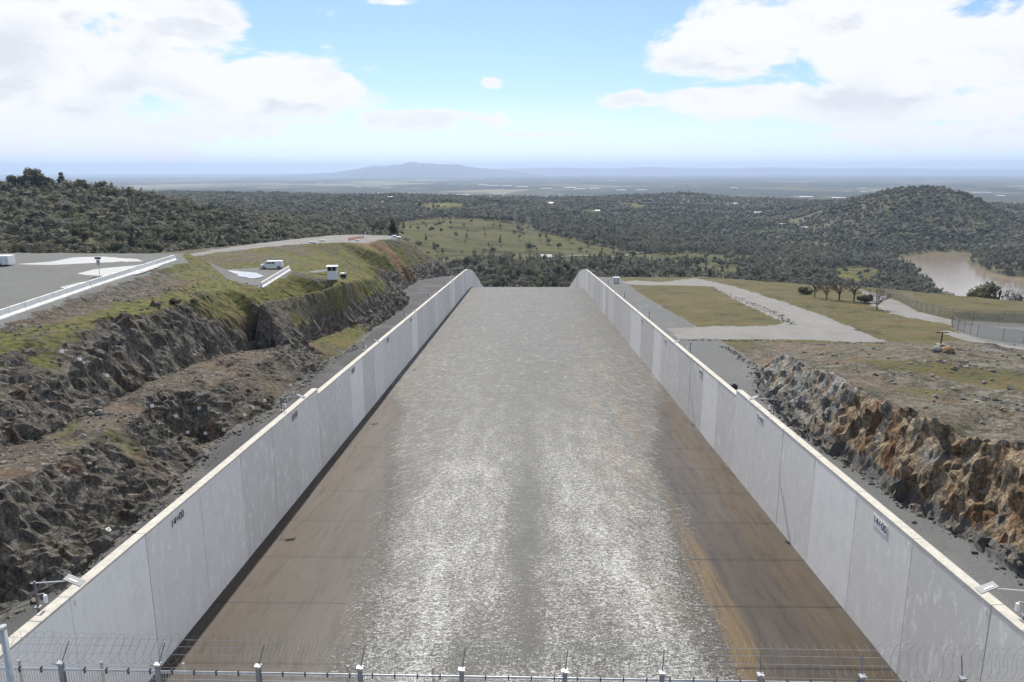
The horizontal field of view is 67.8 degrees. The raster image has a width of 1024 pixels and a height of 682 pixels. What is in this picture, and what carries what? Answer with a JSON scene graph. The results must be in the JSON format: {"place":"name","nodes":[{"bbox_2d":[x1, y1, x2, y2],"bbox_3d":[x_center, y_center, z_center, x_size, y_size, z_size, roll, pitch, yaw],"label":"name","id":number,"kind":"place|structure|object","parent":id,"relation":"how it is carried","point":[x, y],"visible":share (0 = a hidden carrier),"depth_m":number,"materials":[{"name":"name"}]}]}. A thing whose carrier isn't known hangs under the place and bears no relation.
{"place":"outdoors","nodes":[
{"label":"outdoors","id":0,"kind":"place"},
{"bbox_2d":[0,624,15,681],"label":"camera mast","id":1,"kind":"object","parent":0,"point":[7,654],"visible":1,"depth_m":20.00,"materials":[{"name":"metal"}]},
{"bbox_2d":[0,235,455,618],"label":"hillside","id":2,"kind":"structure","parent":0,"point":[56,518],"depth_m":91.41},
{"bbox_2d":[0,252,189,327],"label":"parking lot","id":3,"kind":"structure","parent":2,"relation":"on","point":[20,281],"depth_m":125.43,"materials":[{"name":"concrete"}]},
{"bbox_2d":[0,308,10,319],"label":"concrete barrier","id":4,"kind":"object","parent":3,"relation":"on","point":[4,313],"visible":1,"depth_m":89.62,"materials":[{"name":"concrete"}]},
{"bbox_2d":[0,255,15,265],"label":"storage trailer","id":5,"kind":"object","parent":3,"relation":"on","point":[7,259],"visible":1,"depth_m":137.53,"materials":[{"name":"white paint"}]},
{"bbox_2d":[6,302,26,315],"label":"concrete barrier","id":6,"kind":"object","parent":3,"relation":"on","point":[18,308],"visible":0.92,"depth_m":92.31,"materials":[{"name":"concrete"}]},
{"bbox_2d":[24,297,41,309],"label":"concrete barrier","id":7,"kind":"object","parent":3,"relation":"on","point":[32,303],"visible":0.94,"depth_m":95.95,"materials":[{"name":"concrete"}]},
{"bbox_2d":[39,293,55,304],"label":"concrete barrier","id":8,"kind":"object","parent":3,"relation":"on","point":[46,299],"visible":0.91,"depth_m":99.47,"materials":[{"name":"concrete"}]},
{"bbox_2d":[52,289,68,299],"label":"concrete barrier","id":9,"kind":"object","parent":3,"relation":"on","point":[60,294],"visible":0.93,"depth_m":103.13,"materials":[{"name":"concrete"}]},
{"bbox_2d":[65,285,80,295],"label":"concrete barrier","id":10,"kind":"object","parent":3,"relation":"on","point":[72,290],"visible":0.92,"depth_m":106.64,"materials":[{"name":"concrete"}]},
{"bbox_2d":[24,257,140,264],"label":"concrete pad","id":11,"kind":"object","parent":3,"relation":"on","point":[78,260],"visible":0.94,"depth_m":145.47,"materials":[{"name":"white concrete"}]},
{"bbox_2d":[77,281,91,291],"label":"concrete barrier","id":12,"kind":"object","parent":3,"relation":"on","point":[83,286],"visible":0.92,"depth_m":110.28,"materials":[{"name":"concrete"}]},
{"bbox_2d":[89,278,102,287],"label":"concrete barrier","id":13,"kind":"object","parent":3,"relation":"on","point":[95,282],"visible":0.94,"depth_m":113.76,"materials":[{"name":"concrete"}]},
{"bbox_2d":[99,274,112,283],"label":"concrete barrier","id":14,"kind":"object","parent":3,"relation":"on","point":[106,279],"visible":0.94,"depth_m":117.29,"materials":[{"name":"concrete"}]},
{"bbox_2d":[111,271,122,280],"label":"concrete barrier","id":15,"kind":"object","parent":3,"relation":"on","point":[115,276],"visible":0.96,"depth_m":120.75,"materials":[{"name":"concrete"}]},
{"bbox_2d":[77,265,158,275],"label":"puddle","id":16,"kind":"object","parent":3,"relation":"on","point":[104,271],"visible":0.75,"depth_m":129.94,"materials":[{"name":"grey liquid"}]},
{"bbox_2d":[120,269,131,277],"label":"concrete barrier","id":17,"kind":"object","parent":3,"relation":"on","point":[125,273],"visible":0.91,"depth_m":124.11,"materials":[{"name":"concrete"}]},
{"bbox_2d":[129,266,139,273],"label":"concrete barrier","id":18,"kind":"object","parent":3,"relation":"on","point":[134,270],"visible":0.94,"depth_m":127.54,"materials":[{"name":"concrete"}]},
{"bbox_2d":[138,264,147,271],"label":"concrete barrier","id":19,"kind":"object","parent":3,"relation":"on","point":[142,267],"visible":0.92,"depth_m":130.84,"materials":[{"name":"concrete"}]},
{"bbox_2d":[0,276,323,462],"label":"bank rubble","id":20,"kind":"object","parent":2,"relation":"on","point":[60,363],"visible":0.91,"depth_m":89.68,"materials":[{"name":"grey stone"}]},
{"bbox_2d":[168,297,181,303],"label":"scrub oak","id":21,"kind":"object","parent":2,"relation":"on","point":[172,300],"visible":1,"depth_m":113.80,"materials":[{"name":"green plant"}]},
{"bbox_2d":[208,262,291,287],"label":"turning area","id":22,"kind":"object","parent":2,"relation":"on","point":[267,272],"visible":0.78,"depth_m":161.51,"materials":[{"name":"concrete"}]},
{"bbox_2d":[228,270,262,277],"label":"puddle","id":23,"kind":"object","parent":22,"relation":"on","point":[248,274],"visible":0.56,"depth_m":164.59,"materials":[{"name":"grey liquid"}]},
{"bbox_2d":[260,260,283,268],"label":"van","id":24,"kind":"object","parent":22,"relation":"on","point":[278,264],"visible":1,"depth_m":174.30,"materials":[{"name":"white paint"}]},
{"bbox_2d":[326,265,337,279],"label":"guard booth","id":25,"kind":"object","parent":2,"relation":"on","point":[332,272],"visible":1,"depth_m":168.50,"materials":[{"name":"white paint"}]},
{"bbox_2d":[363,217,379,234],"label":"bare tree","id":26,"kind":"object","parent":2,"relation":"on","point":[374,226],"visible":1,"depth_m":343.06,"materials":[{"name":"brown plant"}]},
{"bbox_2d":[375,218,387,234],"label":"bare tree","id":27,"kind":"object","parent":2,"relation":"on","point":[384,226],"visible":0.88,"depth_m":348.17,"materials":[{"name":"brown plant"}]},
{"bbox_2d":[387,219,398,234],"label":"pine tree","id":28,"kind":"object","parent":2,"relation":"on","point":[393,229],"visible":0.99,"depth_m":345.33,"materials":[{"name":"green plant"}]},
{"bbox_2d":[0,274,455,643],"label":"service road","id":29,"kind":"structure","parent":0,"point":[416,292],"depth_m":102.08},
{"bbox_2d":[190,235,395,255],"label":"access road","id":30,"kind":"structure","parent":0,"point":[344,238],"depth_m":282.73,"materials":[{"name":"grey asphalt"}]},
{"bbox_2d":[276,162,545,176],"bbox_3d":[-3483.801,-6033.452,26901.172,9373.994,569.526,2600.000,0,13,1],"label":"distant buttes","id":31,"kind":"object","parent":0,"point":[411,169],"visible":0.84,"depth_m":26160.99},
{"bbox_2d":[0,175,1023,287],"bbox_3d":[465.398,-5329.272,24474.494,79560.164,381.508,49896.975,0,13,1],"label":"valley terrain","id":32,"kind":"structure","parent":0,"point":[822,187],"depth_m":6857.95,"materials":[{"name":"green plant"}]},
{"bbox_2d":[5,174,25,188],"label":"oak tree","id":33,"kind":"object","parent":32,"relation":"on","point":[12,179],"visible":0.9,"depth_m":548.26,"materials":[{"name":"green plant"}]},
{"bbox_2d":[10,243,31,252],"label":"oak tree","id":34,"kind":"object","parent":32,"relation":"on","point":[16,248],"visible":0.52,"depth_m":302.20,"materials":[{"name":"green plant"}]},
{"bbox_2d":[17,234,34,242],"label":"oak tree","id":35,"kind":"object","parent":32,"relation":"on","point":[29,238],"visible":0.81,"depth_m":426.83,"materials":[{"name":"green plant"}]},
{"bbox_2d":[22,167,44,185],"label":"oak tree","id":36,"kind":"object","parent":32,"relation":"on","point":[28,174],"visible":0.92,"depth_m":549.96,"materials":[{"name":"green plant"}]},
{"bbox_2d":[31,176,52,185],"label":"oak tree","id":37,"kind":"object","parent":32,"relation":"on","point":[37,181],"visible":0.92,"depth_m":551.38,"materials":[{"name":"green plant"}]},
{"bbox_2d":[56,172,66,183],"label":"pine tree","id":38,"kind":"object","parent":32,"relation":"on","point":[61,177],"visible":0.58,"depth_m":559.05,"materials":[{"name":"green plant"}]},
{"bbox_2d":[69,228,85,244],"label":"oak tree","id":39,"kind":"object","parent":32,"relation":"on","point":[74,232],"visible":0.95,"depth_m":435.53,"materials":[{"name":"green plant"}]},
{"bbox_2d":[72,246,88,252],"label":"oak tree","id":40,"kind":"object","parent":32,"relation":"on","point":[84,250],"visible":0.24,"depth_m":360.48,"materials":[{"name":"green plant"}]},
{"bbox_2d":[73,179,91,187],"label":"oak tree","id":41,"kind":"object","parent":32,"relation":"on","point":[80,183],"visible":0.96,"depth_m":563.94,"materials":[{"name":"green plant"}]},
{"bbox_2d":[78,227,91,239],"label":"oak tree","id":42,"kind":"object","parent":32,"relation":"on","point":[87,230],"visible":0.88,"depth_m":440.02,"materials":[{"name":"green plant"}]},
{"bbox_2d":[93,181,107,188],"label":"oak tree","id":43,"kind":"object","parent":32,"relation":"on","point":[96,185],"visible":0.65,"depth_m":566.63,"materials":[{"name":"green plant"}]},
{"bbox_2d":[105,241,121,251],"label":"oak tree","id":44,"kind":"object","parent":32,"relation":"on","point":[114,246],"visible":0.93,"depth_m":414.99,"materials":[{"name":"green plant"}]},
{"bbox_2d":[106,221,123,230],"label":"bare tree","id":45,"kind":"object","parent":32,"relation":"on","point":[116,228],"visible":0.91,"depth_m":459.11,"materials":[{"name":"plant"}]},
{"bbox_2d":[112,230,127,241],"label":"oak tree","id":46,"kind":"object","parent":32,"relation":"on","point":[120,235],"visible":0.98,"depth_m":437.36,"materials":[{"name":"green plant"}]},
{"bbox_2d":[127,232,136,246],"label":"pine tree","id":47,"kind":"object","parent":32,"relation":"on","point":[131,240],"visible":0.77,"depth_m":429.59,"materials":[{"name":"green plant"}]},
{"bbox_2d":[129,218,146,226],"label":"scrub oak","id":48,"kind":"object","parent":32,"relation":"on","point":[140,222],"visible":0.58,"depth_m":481.75,"materials":[{"name":"green plant"}]},
{"bbox_2d":[135,239,152,248],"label":"oak tree","id":49,"kind":"object","parent":32,"relation":"on","point":[139,243],"visible":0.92,"depth_m":428.75,"materials":[{"name":"green plant"}]},
{"bbox_2d":[137,235,155,249],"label":"oak tree","id":50,"kind":"object","parent":32,"relation":"on","point":[147,237],"visible":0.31,"depth_m":439.92,"materials":[{"name":"green plant"}]},
{"bbox_2d":[148,241,164,252],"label":"oak tree","id":51,"kind":"object","parent":32,"relation":"on","point":[157,247],"visible":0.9,"depth_m":420.00,"materials":[{"name":"green plant"}]},
{"bbox_2d":[163,232,178,242],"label":"oak tree","id":52,"kind":"object","parent":32,"relation":"on","point":[171,237],"visible":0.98,"depth_m":468.48,"materials":[{"name":"green plant"}]},
{"bbox_2d":[163,227,182,233],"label":"scrub oak","id":53,"kind":"object","parent":32,"relation":"on","point":[177,230],"visible":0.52,"depth_m":486.92,"materials":[{"name":"green plant"}]},
{"bbox_2d":[177,233,195,249],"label":"oak tree","id":54,"kind":"object","parent":32,"relation":"on","point":[184,237],"visible":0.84,"depth_m":467.11,"materials":[{"name":"green plant"}]},
{"bbox_2d":[225,226,236,233],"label":"oak tree","id":55,"kind":"object","parent":32,"relation":"on","point":[232,229],"visible":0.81,"depth_m":517.28,"materials":[{"name":"green plant"}]},
{"bbox_2d":[248,235,263,243],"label":"scrub oak","id":56,"kind":"object","parent":32,"relation":"on","point":[254,240],"visible":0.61,"depth_m":504.77,"materials":[{"name":"green plant"}]},
{"bbox_2d":[477,264,493,272],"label":"oak tree","id":57,"kind":"object","parent":32,"relation":"on","point":[481,267],"visible":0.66,"depth_m":694.72,"materials":[{"name":"green plant"}]},
{"bbox_2d":[495,275,507,286],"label":"oak tree","id":58,"kind":"object","parent":32,"relation":"on","point":[502,280],"visible":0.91,"depth_m":627.54,"materials":[{"name":"green plant"}]},
{"bbox_2d":[0,179,1023,300],"bbox_3d":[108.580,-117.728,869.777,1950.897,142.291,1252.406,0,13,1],"label":"woodland","id":59,"kind":"object","parent":32,"relation":"on","point":[796,264],"visible":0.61,"depth_m":785.75,"materials":[{"name":"green plant"}]},
{"bbox_2d":[507,268,521,276],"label":"oak tree","id":60,"kind":"object","parent":32,"relation":"on","point":[518,272],"visible":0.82,"depth_m":656.83,"materials":[{"name":"green plant"}]},
{"bbox_2d":[519,272,534,280],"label":"scrub oak","id":61,"kind":"object","parent":32,"relation":"on","point":[527,277],"visible":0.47,"depth_m":637.28,"materials":[{"name":"green plant"}]},
{"bbox_2d":[525,267,537,276],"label":"oak tree","id":62,"kind":"object","parent":32,"relation":"on","point":[530,270],"visible":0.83,"depth_m":644.25,"materials":[{"name":"green plant"}]},
{"bbox_2d":[523,276,542,286],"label":"scrub oak","id":63,"kind":"object","parent":32,"relation":"on","point":[534,282],"visible":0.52,"depth_m":622.26,"materials":[{"name":"green plant"}]},
{"bbox_2d":[531,275,545,283],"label":"oak tree","id":64,"kind":"object","parent":32,"relation":"on","point":[542,279],"visible":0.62,"depth_m":628.29,"materials":[{"name":"green plant"}]},
{"bbox_2d":[544,275,558,286],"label":"oak tree","id":65,"kind":"object","parent":32,"relation":"on","point":[547,281],"visible":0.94,"depth_m":619.34,"materials":[{"name":"green plant"}]},
{"bbox_2d":[550,265,563,273],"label":"oak tree","id":66,"kind":"object","parent":32,"relation":"on","point":[557,268],"visible":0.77,"depth_m":663.74,"materials":[{"name":"green plant"}]},
{"bbox_2d":[569,266,579,274],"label":"oak tree","id":67,"kind":"object","parent":32,"relation":"on","point":[572,269],"visible":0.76,"depth_m":648.09,"materials":[{"name":"green plant"}]},
{"bbox_2d":[134,184,1023,253],"bbox_3d":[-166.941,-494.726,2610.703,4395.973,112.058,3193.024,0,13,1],"label":"woodland","id":68,"kind":"object","parent":32,"relation":"on","point":[536,205],"visible":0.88,"depth_m":1696.84,"materials":[{"name":"green plant"}]},
{"bbox_2d":[584,260,596,269],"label":"oak tree","id":69,"kind":"object","parent":32,"relation":"on","point":[590,264],"visible":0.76,"depth_m":689.66,"materials":[{"name":"green plant"}]},
{"bbox_2d":[621,267,635,276],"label":"oak tree","id":70,"kind":"object","parent":32,"relation":"on","point":[628,272],"visible":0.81,"depth_m":649.91,"materials":[{"name":"green plant"}]},
{"bbox_2d":[672,269,685,276],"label":"oak tree","id":71,"kind":"object","parent":32,"relation":"on","point":[680,272],"visible":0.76,"depth_m":674.02,"materials":[{"name":"green plant"}]},
{"bbox_2d":[966,280,1000,298],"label":"oak tree","id":72,"kind":"object","parent":32,"relation":"on","point":[989,290],"visible":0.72,"depth_m":310.80,"materials":[{"name":"green plant"}]},
{"bbox_2d":[0,631,1023,681],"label":"security fence","id":73,"kind":"object","parent":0,"point":[158,671],"visible":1,"depth_m":22.47,"materials":[{"name":"metal"}]},
{"bbox_2d":[0,167,1023,176],"bbox_3d":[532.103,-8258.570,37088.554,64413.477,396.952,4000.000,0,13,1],"label":"distant mountain range","id":74,"kind":"structure","parent":0,"point":[717,171],"depth_m":35732.97,"materials":[{"name":"blue"}]},
{"bbox_2d":[0,0,1023,174],"label":"sky","id":75,"kind":"structure","parent":0,"point":[88,87],"materials":[{"name":"blue"}]},
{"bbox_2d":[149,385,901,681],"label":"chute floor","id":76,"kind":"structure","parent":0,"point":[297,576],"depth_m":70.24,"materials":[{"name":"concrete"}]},
{"bbox_2d":[0,269,482,681],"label":"retaining wall","id":77,"kind":"structure","parent":76,"relation":"on","point":[174,567],"depth_m":65.13,"materials":[{"name":"concrete"}]},
{"bbox_2d":[30,574,85,612],"bbox_3d":[-26.262,16.026,44.428,3.089,5.090,0.620,0,13,1],"label":"lamp pole","id":78,"kind":"object","parent":77,"relation":"attached to","point":[74,580],"visible":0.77,"depth_m":44.01,"materials":[{"name":"metal"}]},
{"bbox_2d":[279,393,305,412],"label":"lamp pole","id":79,"kind":"object","parent":77,"relation":"attached to","point":[297,394],"visible":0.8,"depth_m":88.05,"materials":[{"name":"metal"}]},
{"bbox_2d":[569,269,1023,681],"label":"retaining wall","id":80,"kind":"structure","parent":76,"relation":"on","point":[887,577],"depth_m":64.81,"materials":[{"name":"concrete"}]},
{"bbox_2d":[749,395,776,414],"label":"lamp pole","id":81,"kind":"object","parent":80,"relation":"attached to","point":[756,396],"visible":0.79,"depth_m":87.04,"materials":[{"name":"metal"}]},
{"bbox_2d":[975,581,1023,619],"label":"lamp pole","id":82,"kind":"object","parent":80,"relation":"attached to","point":[986,587],"visible":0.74,"depth_m":42.95,"materials":[{"name":"metal"}]},
{"bbox_2d":[328,287,738,681],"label":"running water","id":83,"kind":"structure","parent":0,"point":[531,505],"depth_m":87.56,"materials":[{"name":"white liquid"}]},
{"bbox_2d":[623,278,888,342],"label":"gravel road","id":84,"kind":"structure","parent":0,"point":[810,325],"depth_m":179.73,"materials":[{"name":"grey gravel"}]},
{"bbox_2d":[680,289,883,344],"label":"road edge stones","id":85,"kind":"object","parent":84,"relation":"on","point":[775,312],"visible":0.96,"depth_m":184.41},
{"bbox_2d":[598,277,1023,619],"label":"service road","id":86,"kind":"structure","parent":0,"point":[726,365],"depth_m":73.11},
{"bbox_2d":[4,345,1023,620],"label":"toe scree","id":87,"kind":"structure","parent":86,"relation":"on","point":[278,405],"depth_m":73.60,"materials":[{"name":"grey stone"}]},
{"bbox_2d":[619,276,1023,581],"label":"hillside","id":88,"kind":"structure","parent":0,"point":[953,463],"depth_m":87.20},
{"bbox_2d":[798,286,813,293],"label":"scrub oak","id":89,"kind":"object","parent":88,"relation":"on","point":[802,290],"visible":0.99,"depth_m":259.15,"materials":[{"name":"green plant"}]},
{"bbox_2d":[804,278,825,296],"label":"bare tree","id":90,"kind":"object","parent":88,"relation":"on","point":[815,289],"visible":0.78,"depth_m":249.09,"materials":[{"name":"brown plant"}]},
{"bbox_2d":[814,278,840,298],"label":"bare tree","id":91,"kind":"object","parent":88,"relation":"on","point":[825,285],"visible":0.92,"depth_m":242.24,"materials":[{"name":"brown plant"}]},
{"bbox_2d":[826,276,857,299],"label":"bare tree","id":92,"kind":"object","parent":88,"relation":"on","point":[839,292],"visible":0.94,"depth_m":238.54,"materials":[{"name":"brown plant"}]},
{"bbox_2d":[838,278,865,301],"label":"bare tree","id":93,"kind":"object","parent":88,"relation":"on","point":[855,290],"visible":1,"depth_m":234.87,"materials":[{"name":"brown plant"}]},
{"bbox_2d":[857,293,873,302],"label":"scrub oak","id":94,"kind":"object","parent":88,"relation":"on","point":[864,298],"visible":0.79,"depth_m":231.92,"materials":[{"name":"green plant"}]},
{"bbox_2d":[863,286,893,309],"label":"bare tree","id":95,"kind":"object","parent":88,"relation":"on","point":[879,295],"visible":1,"depth_m":216.69,"materials":[{"name":"brown plant"}]},
{"bbox_2d":[767,347,1023,411],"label":"ridge rubble","id":96,"kind":"object","parent":88,"relation":"on","point":[956,367],"visible":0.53,"depth_m":94.03,"materials":[{"name":"grey stone"}]},
{"bbox_2d":[932,345,940,351],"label":"boulder","id":97,"kind":"object","parent":88,"relation":"on","point":[936,348],"visible":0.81,"depth_m":104.69,"materials":[{"name":"grey stone"}]},
{"bbox_2d":[935,332,948,346],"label":"signal post","id":98,"kind":"object","parent":88,"relation":"on","point":[941,344],"visible":0.66,"depth_m":116.40,"materials":[{"name":"metal"}]},
{"bbox_2d":[941,345,954,353],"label":"boulder","id":99,"kind":"object","parent":88,"relation":"on","point":[948,349],"visible":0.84,"depth_m":103.57,"materials":[{"name":"beige stone"}]},
{"bbox_2d":[881,283,1023,321],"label":"road fence","id":100,"kind":"object","parent":88,"relation":"on","point":[959,313],"visible":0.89,"depth_m":201.25,"materials":[{"name":"grey metal"}]},
{"bbox_2d":[953,321,1023,347],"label":"fenced yard","id":101,"kind":"structure","parent":88,"relation":"on","point":[1007,327],"depth_m":175.79,"materials":[{"name":"grey metal"}]},
{"bbox_2d":[951,312,1023,326],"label":"yard back fence","id":102,"kind":"object","parent":101,"relation":"on","point":[953,316],"visible":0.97,"depth_m":187.15,"materials":[{"name":"grey"}]},
{"bbox_2d":[953,317,1023,342],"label":"yard fence","id":103,"kind":"object","parent":102,"relation":"attached to","point":[982,332],"visible":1,"depth_m":165.40,"materials":[{"name":"grey metal"}]},
{"bbox_2d":[998,287,1023,300],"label":"bare tree","id":104,"kind":"object","parent":88,"relation":"on","point":[1007,295],"visible":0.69,"depth_m":308.19,"materials":[{"name":"plant"}]},
{"bbox_2d":[858,289,1023,349],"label":"lakeside road","id":105,"kind":"structure","parent":0,"point":[891,306],"depth_m":205.72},
{"bbox_2d":[904,253,1023,300],"bbox_3d":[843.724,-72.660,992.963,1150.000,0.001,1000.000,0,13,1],"label":"lake water","id":106,"kind":"structure","parent":0,"point":[957,274],"depth_m":1085.88,"materials":[{"name":"liquid"}]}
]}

